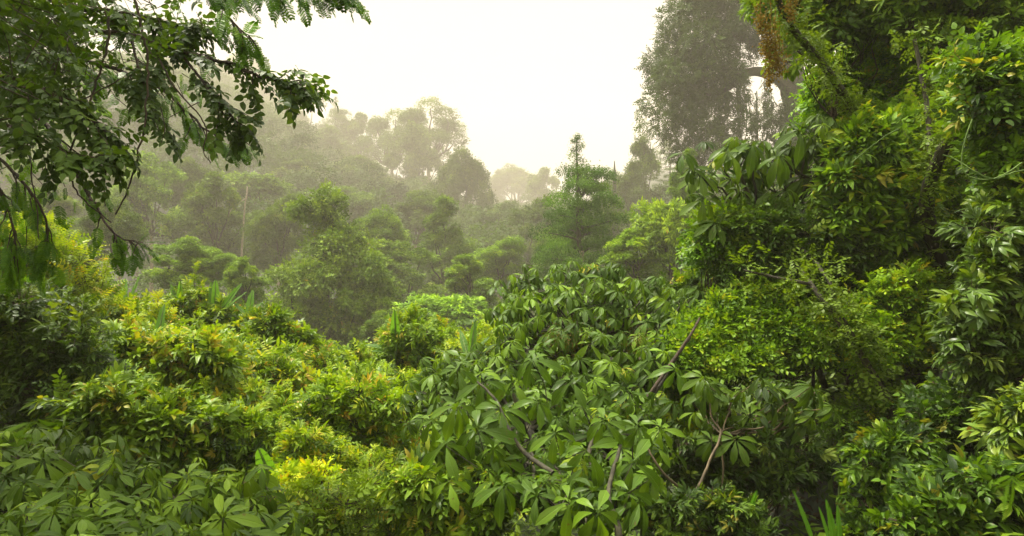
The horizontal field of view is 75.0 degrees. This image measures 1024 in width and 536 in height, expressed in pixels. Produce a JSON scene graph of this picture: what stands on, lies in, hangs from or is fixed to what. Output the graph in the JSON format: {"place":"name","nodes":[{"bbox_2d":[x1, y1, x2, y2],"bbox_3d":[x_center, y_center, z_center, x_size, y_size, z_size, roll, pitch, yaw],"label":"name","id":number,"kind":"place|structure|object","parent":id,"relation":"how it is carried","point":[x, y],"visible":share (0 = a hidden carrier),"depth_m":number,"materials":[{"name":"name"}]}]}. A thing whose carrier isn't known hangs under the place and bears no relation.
{"place":"outdoors","nodes":[
{"label":"outdoors","id":0,"kind":"place"},
{"bbox_2d":[6,0,837,203],"label":"sky","id":1,"kind":"structure","parent":0,"point":[524,77],"materials":[{"name":"white"}]},
{"bbox_2d":[0,48,1023,535],"bbox_3d":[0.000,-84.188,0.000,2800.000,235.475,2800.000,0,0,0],"label":"ground","id":2,"kind":"structure","parent":0,"point":[816,506],"depth_m":14.65,"materials":[{"name":"green plant"}]},
{"bbox_2d":[1,421,37,450],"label":"leafy plant","id":3,"kind":"object","parent":2,"relation":"on","point":[16,434],"visible":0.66,"depth_m":5.49,"materials":[{"name":"green plant"}]},
{"bbox_2d":[0,164,88,212],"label":"tree","id":4,"kind":"object","parent":2,"relation":"on","point":[68,186],"visible":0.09,"depth_m":169.56,"materials":[{"name":"green plant"}]},
{"bbox_2d":[11,187,108,260],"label":"tree","id":5,"kind":"object","parent":2,"relation":"on","point":[67,205],"visible":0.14,"depth_m":98.67,"materials":[{"name":"green plant"}]},
{"bbox_2d":[0,204,132,324],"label":"shrub","id":6,"kind":"object","parent":2,"relation":"on","point":[79,269],"visible":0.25,"depth_m":12.90,"materials":[{"name":"green plant"}]},
{"bbox_2d":[0,267,135,432],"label":"shrub","id":7,"kind":"object","parent":2,"relation":"on","point":[32,318],"visible":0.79,"depth_m":8.30,"materials":[{"name":"green plant"}]},
{"bbox_2d":[0,425,172,535],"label":"palmate shrub","id":8,"kind":"object","parent":2,"relation":"on","point":[37,488],"visible":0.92,"depth_m":4.89,"materials":[{"name":"green plant"}]},
{"bbox_2d":[0,338,180,444],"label":"shrub","id":9,"kind":"object","parent":2,"relation":"on","point":[142,378],"visible":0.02,"depth_m":9.57,"materials":[{"name":"green plant"}]},
{"bbox_2d":[77,192,151,290],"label":"tree","id":10,"kind":"object","parent":2,"relation":"on","point":[121,219],"visible":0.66,"depth_m":74.39,"materials":[{"name":"green plant"}]},
{"bbox_2d":[19,360,241,506],"bbox_3d":[-5.054,2.972,8.809,2.816,3.718,3.759,0,0,-25],"label":"shrub","id":11,"kind":"object","parent":2,"relation":"on","point":[168,428],"visible":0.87,"depth_m":7.62,"materials":[{"name":"green plant"}]},
{"bbox_2d":[97,288,193,328],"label":"shrub","id":12,"kind":"object","parent":2,"relation":"on","point":[151,308],"visible":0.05,"depth_m":15.19,"materials":[{"name":"green plant"}]},
{"bbox_2d":[108,148,190,301],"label":"tree","id":13,"kind":"object","parent":2,"relation":"on","point":[140,196],"visible":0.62,"depth_m":121.80,"materials":[{"name":"green plant"}]},
{"bbox_2d":[0,0,337,215],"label":"tree","id":14,"kind":"object","parent":2,"relation":"on","point":[57,37],"visible":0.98,"depth_m":5.53,"materials":[{"name":"green plant"}]},
{"bbox_2d":[70,7,111,222],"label":"vine","id":15,"kind":"object","parent":14,"relation":"hanging from","point":[100,69],"visible":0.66,"depth_m":5.39,"materials":[{"name":"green plant"}]},
{"bbox_2d":[115,0,149,214],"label":"vine","id":16,"kind":"object","parent":14,"relation":"hanging from","point":[147,56],"visible":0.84,"depth_m":5.60,"materials":[{"name":"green plant"}]},
{"bbox_2d":[91,309,264,399],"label":"shrub","id":17,"kind":"object","parent":2,"relation":"on","point":[183,358],"visible":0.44,"depth_m":10.52,"materials":[{"name":"green plant"}]},
{"bbox_2d":[138,235,219,290],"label":"tree","id":18,"kind":"object","parent":2,"relation":"on","point":[190,255],"visible":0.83,"depth_m":61.48,"materials":[{"name":"green plant"}]},
{"bbox_2d":[0,0,371,298],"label":"tree","id":19,"kind":"object","parent":2,"relation":"on","point":[38,266],"visible":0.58,"depth_m":6.43,"materials":[{"name":"green plant"}]},
{"bbox_2d":[155,156,225,287],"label":"tree","id":20,"kind":"object","parent":2,"relation":"on","point":[192,175],"visible":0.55,"depth_m":152.69,"materials":[{"name":"green plant"}]},
{"bbox_2d":[120,307,264,475],"bbox_3d":[-7.180,2.855,14.746,4.111,4.133,3.392,0,0,0],"label":"shrub","id":21,"kind":"object","parent":2,"relation":"on","point":[224,330],"visible":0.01,"depth_m":13.82,"materials":[{"name":"green plant"}]},
{"bbox_2d":[88,447,313,535],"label":"palmate shrub","id":22,"kind":"object","parent":2,"relation":"on","point":[192,508],"visible":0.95,"depth_m":4.77,"materials":[{"name":"green plant"}]},
{"bbox_2d":[153,260,251,338],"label":"shrub","id":23,"kind":"object","parent":2,"relation":"on","point":[194,300],"visible":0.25,"depth_m":16.73,"materials":[{"name":"green plant"}]},
{"bbox_2d":[172,170,253,265],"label":"tree","id":24,"kind":"object","parent":2,"relation":"on","point":[204,193],"visible":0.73,"depth_m":117.87,"materials":[{"name":"green plant"}]},
{"bbox_2d":[196,246,247,284],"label":"tree","id":25,"kind":"object","parent":2,"relation":"on","point":[216,270],"visible":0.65,"depth_m":63.13,"materials":[{"name":"green plant"}]},
{"bbox_2d":[208,279,246,317],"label":"banana plant","id":26,"kind":"object","parent":2,"relation":"on","point":[213,291],"visible":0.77,"depth_m":16.75,"materials":[{"name":"green plant"}]},
{"bbox_2d":[185,391,290,507],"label":"shrub","id":27,"kind":"object","parent":2,"relation":"on","point":[236,444],"visible":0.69,"depth_m":8.03,"materials":[{"name":"green plant"}]},
{"bbox_2d":[217,255,275,306],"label":"tree","id":28,"kind":"object","parent":2,"relation":"on","point":[234,270],"visible":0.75,"depth_m":54.37,"materials":[{"name":"green plant"}]},
{"bbox_2d":[181,373,312,505],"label":"shrub","id":29,"kind":"object","parent":2,"relation":"on","point":[278,400],"visible":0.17,"depth_m":10.40,"materials":[{"name":"green plant"}]},
{"bbox_2d":[218,170,295,287],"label":"tree","id":30,"kind":"object","parent":2,"relation":"on","point":[264,185],"visible":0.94,"depth_m":170.85,"materials":[{"name":"green plant"}]},
{"bbox_2d":[239,191,307,296],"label":"tree","id":31,"kind":"object","parent":2,"relation":"on","point":[267,236],"visible":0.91,"depth_m":111.38,"materials":[{"name":"green plant"}]},
{"bbox_2d":[229,300,339,358],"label":"shrub","id":32,"kind":"object","parent":2,"relation":"on","point":[272,321],"visible":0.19,"depth_m":15.54,"materials":[{"name":"green plant"}]},
{"bbox_2d":[240,334,332,512],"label":"shrub","id":33,"kind":"object","parent":2,"relation":"on","point":[277,367],"visible":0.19,"depth_m":12.86,"materials":[{"name":"green plant"}]},
{"bbox_2d":[268,158,320,199],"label":"tree","id":34,"kind":"object","parent":2,"relation":"on","point":[293,164],"visible":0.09,"depth_m":253.32,"materials":[{"name":"green plant"}]},
{"bbox_2d":[271,451,346,509],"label":"shrub","id":35,"kind":"object","parent":2,"relation":"on","point":[289,470],"visible":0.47,"depth_m":6.69,"materials":[{"name":"yellow plant"}]},
{"bbox_2d":[253,178,383,355],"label":"tree","id":36,"kind":"object","parent":2,"relation":"on","point":[340,245],"visible":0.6,"depth_m":62.89,"materials":[{"name":"green plant"}]},
{"bbox_2d":[289,341,349,389],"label":"shrub","id":37,"kind":"object","parent":2,"relation":"on","point":[318,361],"visible":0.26,"depth_m":13.64,"materials":[{"name":"green plant"}]},
{"bbox_2d":[296,124,356,164],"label":"tree","id":38,"kind":"object","parent":2,"relation":"on","point":[330,138],"visible":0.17,"depth_m":414.85,"materials":[{"name":"green plant"}]},
{"bbox_2d":[262,416,407,517],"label":"shrub","id":39,"kind":"object","parent":2,"relation":"on","point":[296,440],"visible":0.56,"depth_m":7.47,"materials":[{"name":"green plant"}]},
{"bbox_2d":[320,96,355,152],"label":"tree","id":40,"kind":"object","parent":2,"relation":"on","point":[339,116],"visible":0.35,"depth_m":487.06,"materials":[{"name":"green plant"}]},
{"bbox_2d":[313,184,375,222],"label":"tree","id":41,"kind":"object","parent":2,"relation":"on","point":[365,200],"visible":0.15,"depth_m":196.26,"materials":[{"name":"green plant"}]},
{"bbox_2d":[249,457,444,535],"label":"shrub","id":42,"kind":"object","parent":2,"relation":"on","point":[330,509],"visible":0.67,"depth_m":5.90,"materials":[{"name":"green plant"}]},
{"bbox_2d":[326,337,378,371],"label":"shrub","id":43,"kind":"object","parent":2,"relation":"on","point":[359,350],"visible":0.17,"depth_m":14.88,"materials":[{"name":"green plant"}]},
{"bbox_2d":[287,353,430,462],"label":"shrub","id":44,"kind":"object","parent":2,"relation":"on","point":[364,411],"visible":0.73,"depth_m":9.53,"materials":[{"name":"green plant"}]},
{"bbox_2d":[321,154,397,184],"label":"tree","id":45,"kind":"object","parent":2,"relation":"on","point":[360,159],"visible":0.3,"depth_m":310.64,"materials":[{"name":"green plant"}]},
{"bbox_2d":[337,112,383,162],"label":"tree","id":46,"kind":"object","parent":2,"relation":"on","point":[354,128],"visible":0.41,"depth_m":480.89,"materials":[{"name":"green plant"}]},
{"bbox_2d":[330,248,407,359],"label":"tree","id":47,"kind":"object","parent":2,"relation":"on","point":[375,279],"visible":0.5,"depth_m":62.22,"materials":[{"name":"green plant"}]},
{"bbox_2d":[352,108,405,178],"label":"tree","id":48,"kind":"object","parent":2,"relation":"on","point":[376,124],"visible":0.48,"depth_m":443.71,"materials":[{"name":"green plant"}]},
{"bbox_2d":[359,307,401,343],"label":"tree","id":49,"kind":"object","parent":2,"relation":"on","point":[371,326],"visible":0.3,"depth_m":52.62,"materials":[{"name":"green plant"}]},
{"bbox_2d":[350,204,413,266],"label":"tree","id":50,"kind":"object","parent":2,"relation":"on","point":[387,225],"visible":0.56,"depth_m":107.36,"materials":[{"name":"green plant"}]},
{"bbox_2d":[366,310,399,369],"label":"banana plant","id":51,"kind":"object","parent":2,"relation":"on","point":[395,322],"visible":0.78,"depth_m":13.48,"materials":[{"name":"green plant"}]},
{"bbox_2d":[344,358,426,415],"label":"shrub","id":52,"kind":"object","parent":2,"relation":"on","point":[369,366],"visible":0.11,"depth_m":11.66,"materials":[{"name":"green plant"}]},
{"bbox_2d":[0,46,805,451],"bbox_3d":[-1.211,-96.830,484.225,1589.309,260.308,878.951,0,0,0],"label":"forest","id":53,"kind":"object","parent":2,"relation":"on","point":[286,140],"visible":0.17,"depth_m":237.24,"materials":[{"name":"green plant"}]},
{"bbox_2d":[372,238,444,302],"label":"tree","id":54,"kind":"object","parent":2,"relation":"on","point":[397,265],"visible":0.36,"depth_m":88.67,"materials":[{"name":"green plant"}]},
{"bbox_2d":[382,119,447,190],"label":"tree","id":55,"kind":"object","parent":2,"relation":"on","point":[418,161],"visible":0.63,"depth_m":377.38,"materials":[{"name":"green plant"}]},
{"bbox_2d":[371,300,462,444],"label":"shrub","id":56,"kind":"object","parent":2,"relation":"on","point":[420,332],"visible":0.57,"depth_m":13.64,"materials":[{"name":"green plant"}]},
{"bbox_2d":[391,188,451,263],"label":"tree","id":57,"kind":"object","parent":2,"relation":"on","point":[418,209],"visible":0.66,"depth_m":174.76,"materials":[{"name":"green plant"}]},
{"bbox_2d":[377,96,470,181],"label":"tree","id":58,"kind":"object","parent":2,"relation":"on","point":[439,138],"visible":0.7,"depth_m":411.13,"materials":[{"name":"green plant"}]},
{"bbox_2d":[391,291,491,330],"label":"tree","id":59,"kind":"object","parent":2,"relation":"on","point":[455,308],"visible":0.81,"depth_m":56.80,"materials":[{"name":"green plant"}]},
{"bbox_2d":[406,193,481,295],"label":"tree","id":60,"kind":"object","parent":2,"relation":"on","point":[451,238],"visible":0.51,"depth_m":111.61,"materials":[{"name":"green plant"}]},
{"bbox_2d":[373,447,520,535],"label":"shrub","id":61,"kind":"object","parent":2,"relation":"on","point":[415,481],"visible":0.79,"depth_m":5.88,"materials":[{"name":"green plant"}]},
{"bbox_2d":[430,145,498,219],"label":"tree","id":62,"kind":"object","parent":2,"relation":"on","point":[456,174],"visible":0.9,"depth_m":268.78,"materials":[{"name":"green plant"}]},
{"bbox_2d":[426,315,513,367],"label":"shrub","id":63,"kind":"object","parent":2,"relation":"on","point":[483,331],"visible":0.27,"depth_m":12.32,"materials":[{"name":"green plant"}]},
{"bbox_2d":[443,252,502,308],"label":"tree","id":64,"kind":"object","parent":2,"relation":"on","point":[463,271],"visible":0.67,"depth_m":71.36,"materials":[{"name":"green plant"}]},
{"bbox_2d":[471,235,526,307],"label":"tree","id":65,"kind":"object","parent":2,"relation":"on","point":[498,258],"visible":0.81,"depth_m":100.36,"materials":[{"name":"green plant"}]},
{"bbox_2d":[0,163,1023,535],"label":"undergrowth","id":66,"kind":"object","parent":2,"relation":"on","point":[520,523],"visible":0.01,"depth_m":9.51,"materials":[{"name":"green plant"}]},
{"bbox_2d":[489,163,545,202],"bbox_3d":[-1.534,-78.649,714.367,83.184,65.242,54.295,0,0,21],"label":"tree","id":67,"kind":"object","parent":2,"relation":"on","point":[515,178],"visible":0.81,"depth_m":702.44,"materials":[{"name":"green plant"}]},
{"bbox_2d":[507,194,559,346],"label":"tree","id":68,"kind":"object","parent":2,"relation":"on","point":[535,213],"visible":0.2,"depth_m":150.05,"materials":[{"name":"green plant"}]},
{"bbox_2d":[519,166,569,206],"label":"tree","id":69,"kind":"object","parent":2,"relation":"on","point":[536,184],"visible":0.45,"depth_m":508.56,"materials":[{"name":"green plant"}]},
{"bbox_2d":[397,260,720,535],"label":"palmate shrub","id":70,"kind":"object","parent":2,"relation":"on","point":[576,461],"visible":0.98,"depth_m":7.00,"materials":[{"name":"green plant"}]},
{"bbox_2d":[515,132,640,301],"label":"tree","id":71,"kind":"object","parent":2,"relation":"on","point":[587,183],"visible":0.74,"depth_m":60.02,"materials":[{"name":"green plant"}]},
{"bbox_2d":[606,132,662,227],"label":"tree","id":72,"kind":"object","parent":2,"relation":"on","point":[631,183],"visible":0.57,"depth_m":173.15,"materials":[{"name":"green plant"}]},
{"bbox_2d":[597,227,682,358],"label":"tree","id":73,"kind":"object","parent":2,"relation":"on","point":[641,267],"visible":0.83,"depth_m":49.34,"materials":[{"name":"green plant"}]},
{"bbox_2d":[629,196,698,299],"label":"tree","id":74,"kind":"object","parent":2,"relation":"on","point":[662,224],"visible":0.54,"depth_m":48.77,"materials":[{"name":"green plant"}]},
{"bbox_2d":[640,380,733,452],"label":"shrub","id":75,"kind":"object","parent":2,"relation":"on","point":[693,426],"visible":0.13,"depth_m":8.61,"materials":[{"name":"green plant"}]},
{"bbox_2d":[666,147,708,271],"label":"tree","id":76,"kind":"object","parent":2,"relation":"on","point":[675,179],"visible":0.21,"depth_m":68.24,"materials":[{"name":"green plant"}]},
{"bbox_2d":[654,262,727,410],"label":"shrub","id":77,"kind":"object","parent":2,"relation":"on","point":[688,279],"visible":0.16,"depth_m":12.08,"materials":[{"name":"green plant"}]},
{"bbox_2d":[633,477,785,535],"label":"shrub","id":78,"kind":"object","parent":2,"relation":"on","point":[718,513],"visible":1,"depth_m":5.46,"materials":[{"name":"green plant"}]},
{"bbox_2d":[675,195,743,298],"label":"shrub","id":79,"kind":"object","parent":2,"relation":"on","point":[693,256],"visible":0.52,"depth_m":9.40,"materials":[{"name":"green plant"}]},
{"bbox_2d":[632,0,840,202],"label":"tree","id":80,"kind":"object","parent":2,"relation":"on","point":[691,103],"visible":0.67,"depth_m":102.27,"materials":[{"name":"green plant"}]},
{"bbox_2d":[648,370,840,515],"bbox_3d":[2.130,2.638,6.663,2.436,3.228,1.297,0,0,-29],"label":"palmate tree","id":81,"kind":"object","parent":2,"relation":"on","point":[714,397],"visible":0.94,"depth_m":6.60,"materials":[{"name":"green plant"}]},
{"bbox_2d":[646,283,844,417],"bbox_3d":[3.129,2.234,8.936,2.586,4.202,2.991,0,0,25],"label":"creeper thicket","id":82,"kind":"object","parent":2,"relation":"on","point":[731,339],"visible":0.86,"depth_m":8.27,"materials":[{"name":"green plant"}]},
{"bbox_2d":[660,415,843,516],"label":"shrub","id":83,"kind":"object","parent":2,"relation":"on","point":[775,461],"visible":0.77,"depth_m":6.65,"materials":[{"name":"green plant"}]},
{"bbox_2d":[664,113,849,403],"bbox_3d":[3.686,0.060,9.855,3.114,4.518,1.999,0,0,0],"label":"palmate shrub","id":84,"kind":"object","parent":2,"relation":"on","point":[799,159],"visible":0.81,"depth_m":9.42,"materials":[{"name":"green plant"}]},
{"bbox_2d":[714,263,844,517],"bbox_3d":[3.879,1.818,9.510,1.820,3.793,2.595,0,0,25],"label":"creeper thicket","id":85,"kind":"object","parent":2,"relation":"on","point":[746,281],"visible":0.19,"depth_m":8.78,"materials":[{"name":"green plant"}]},
{"bbox_2d":[749,490,841,535],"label":"strap plant","id":86,"kind":"object","parent":2,"relation":"on","point":[833,529],"visible":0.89,"depth_m":5.55,"materials":[{"name":"green plant"}]},
{"bbox_2d":[687,187,930,441],"bbox_3d":[4.422,0.996,9.625,3.877,4.511,2.305,0,0,0],"label":"shrub","id":87,"kind":"object","parent":2,"relation":"on","point":[764,225],"visible":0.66,"depth_m":8.94,"materials":[{"name":"green plant"}]},
{"bbox_2d":[746,0,887,125],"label":"tree","id":88,"kind":"object","parent":2,"relation":"on","point":[849,105],"visible":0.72,"depth_m":8.88,"materials":[{"name":"green plant"}]},
{"bbox_2d":[758,0,782,91],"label":"seed tassel","id":89,"kind":"object","parent":88,"relation":"hanging from","point":[768,77],"visible":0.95,"depth_m":7.89,"materials":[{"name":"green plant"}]},
{"bbox_2d":[727,188,911,419],"bbox_3d":[3.811,0.747,8.679,2.268,3.829,2.897,0,0,0],"label":"tree","id":90,"kind":"object","parent":2,"relation":"on","point":[832,308],"visible":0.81,"depth_m":7.86,"materials":[{"name":"green plant"}]},
{"bbox_2d":[737,0,925,375],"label":"tree","id":91,"kind":"object","parent":2,"relation":"on","point":[846,23],"visible":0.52,"depth_m":10.56,"materials":[{"name":"green plant"}]},
{"bbox_2d":[785,38,925,139],"bbox_3d":[6.530,-1.572,12.295,3.330,5.382,2.544,0,0,0],"label":"tree","id":92,"kind":"object","parent":2,"relation":"on","point":[807,106],"visible":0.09,"depth_m":11.64,"materials":[{"name":"green plant"}]},
{"bbox_2d":[815,379,906,463],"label":"shrub","id":93,"kind":"object","parent":2,"relation":"on","point":[863,413],"visible":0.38,"depth_m":7.96,"materials":[{"name":"green plant"}]},
{"bbox_2d":[796,283,926,454],"bbox_3d":[4.502,1.425,9.004,2.018,2.468,2.393,0,0,0],"label":"creeper thicket","id":94,"kind":"object","parent":2,"relation":"on","point":[895,355],"visible":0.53,"depth_m":8.22,"materials":[{"name":"green plant"}]},
{"bbox_2d":[810,49,929,119],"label":"creeper thicket","id":95,"kind":"object","parent":2,"relation":"on","point":[887,76],"visible":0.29,"depth_m":11.01,"materials":[{"name":"green plant"}]},
{"bbox_2d":[798,99,955,386],"bbox_3d":[5.208,-0.162,9.794,2.388,4.370,2.340,0,0,0],"label":"shrub","id":96,"kind":"object","parent":2,"relation":"on","point":[870,192],"visible":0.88,"depth_m":8.94,"materials":[{"name":"green plant"}]},
{"bbox_2d":[750,258,1023,535],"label":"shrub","id":97,"kind":"object","parent":2,"relation":"on","point":[817,515],"visible":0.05,"depth_m":8.58,"materials":[{"name":"green plant"}]},
{"bbox_2d":[824,412,951,535],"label":"climbing plant","id":98,"kind":"object","parent":2,"relation":"on","point":[885,449],"visible":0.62,"depth_m":5.93,"materials":[{"name":"green plant"}]},
{"bbox_2d":[850,255,951,392],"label":"creeper thicket","id":99,"kind":"object","parent":2,"relation":"on","point":[899,291],"visible":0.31,"depth_m":8.42,"materials":[{"name":"green plant"}]},
{"bbox_2d":[859,86,972,221],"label":"shrub","id":100,"kind":"object","parent":2,"relation":"on","point":[908,115],"visible":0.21,"depth_m":9.53,"materials":[{"name":"green plant"}]},
{"bbox_2d":[889,18,973,283],"bbox_3d":[5.637,-0.734,8.672,1.302,5.082,2.149,0,0,25],"label":"tree","id":101,"kind":"object","parent":2,"relation":"on","point":[933,170],"visible":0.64,"depth_m":8.60,"materials":[{"name":"green plant"}]},
{"bbox_2d":[861,0,1023,197],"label":"tree","id":102,"kind":"object","parent":2,"relation":"on","point":[970,15],"visible":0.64,"depth_m":9.72,"materials":[{"name":"green plant"}]},
{"bbox_2d":[862,443,1023,535],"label":"leafy plant","id":103,"kind":"object","parent":2,"relation":"on","point":[956,495],"visible":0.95,"depth_m":4.72,"materials":[{"name":"green plant"}]},
{"bbox_2d":[874,370,1013,459],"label":"shrub","id":104,"kind":"object","parent":2,"relation":"on","point":[949,420],"visible":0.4,"depth_m":6.23,"materials":[{"name":"green plant"}]},
{"bbox_2d":[917,19,1023,210],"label":"shrub","id":105,"kind":"object","parent":2,"relation":"on","point":[981,80],"visible":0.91,"depth_m":6.49,"materials":[{"name":"green plant"}]},
{"bbox_2d":[923,180,1023,411],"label":"shrub","id":106,"kind":"object","parent":2,"relation":"on","point":[979,312],"visible":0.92,"depth_m":6.23,"materials":[{"name":"green plant"}]},
{"bbox_2d":[958,379,1023,464],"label":"shrub","id":107,"kind":"object","parent":2,"relation":"on","point":[996,426],"visible":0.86,"depth_m":5.38,"materials":[{"name":"green plant"}]},
{"bbox_2d":[990,475,1023,519],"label":"fern","id":108,"kind":"object","parent":2,"relation":"on","point":[1012,494],"visible":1,"depth_m":4.34,"materials":[{"name":"green plant"}]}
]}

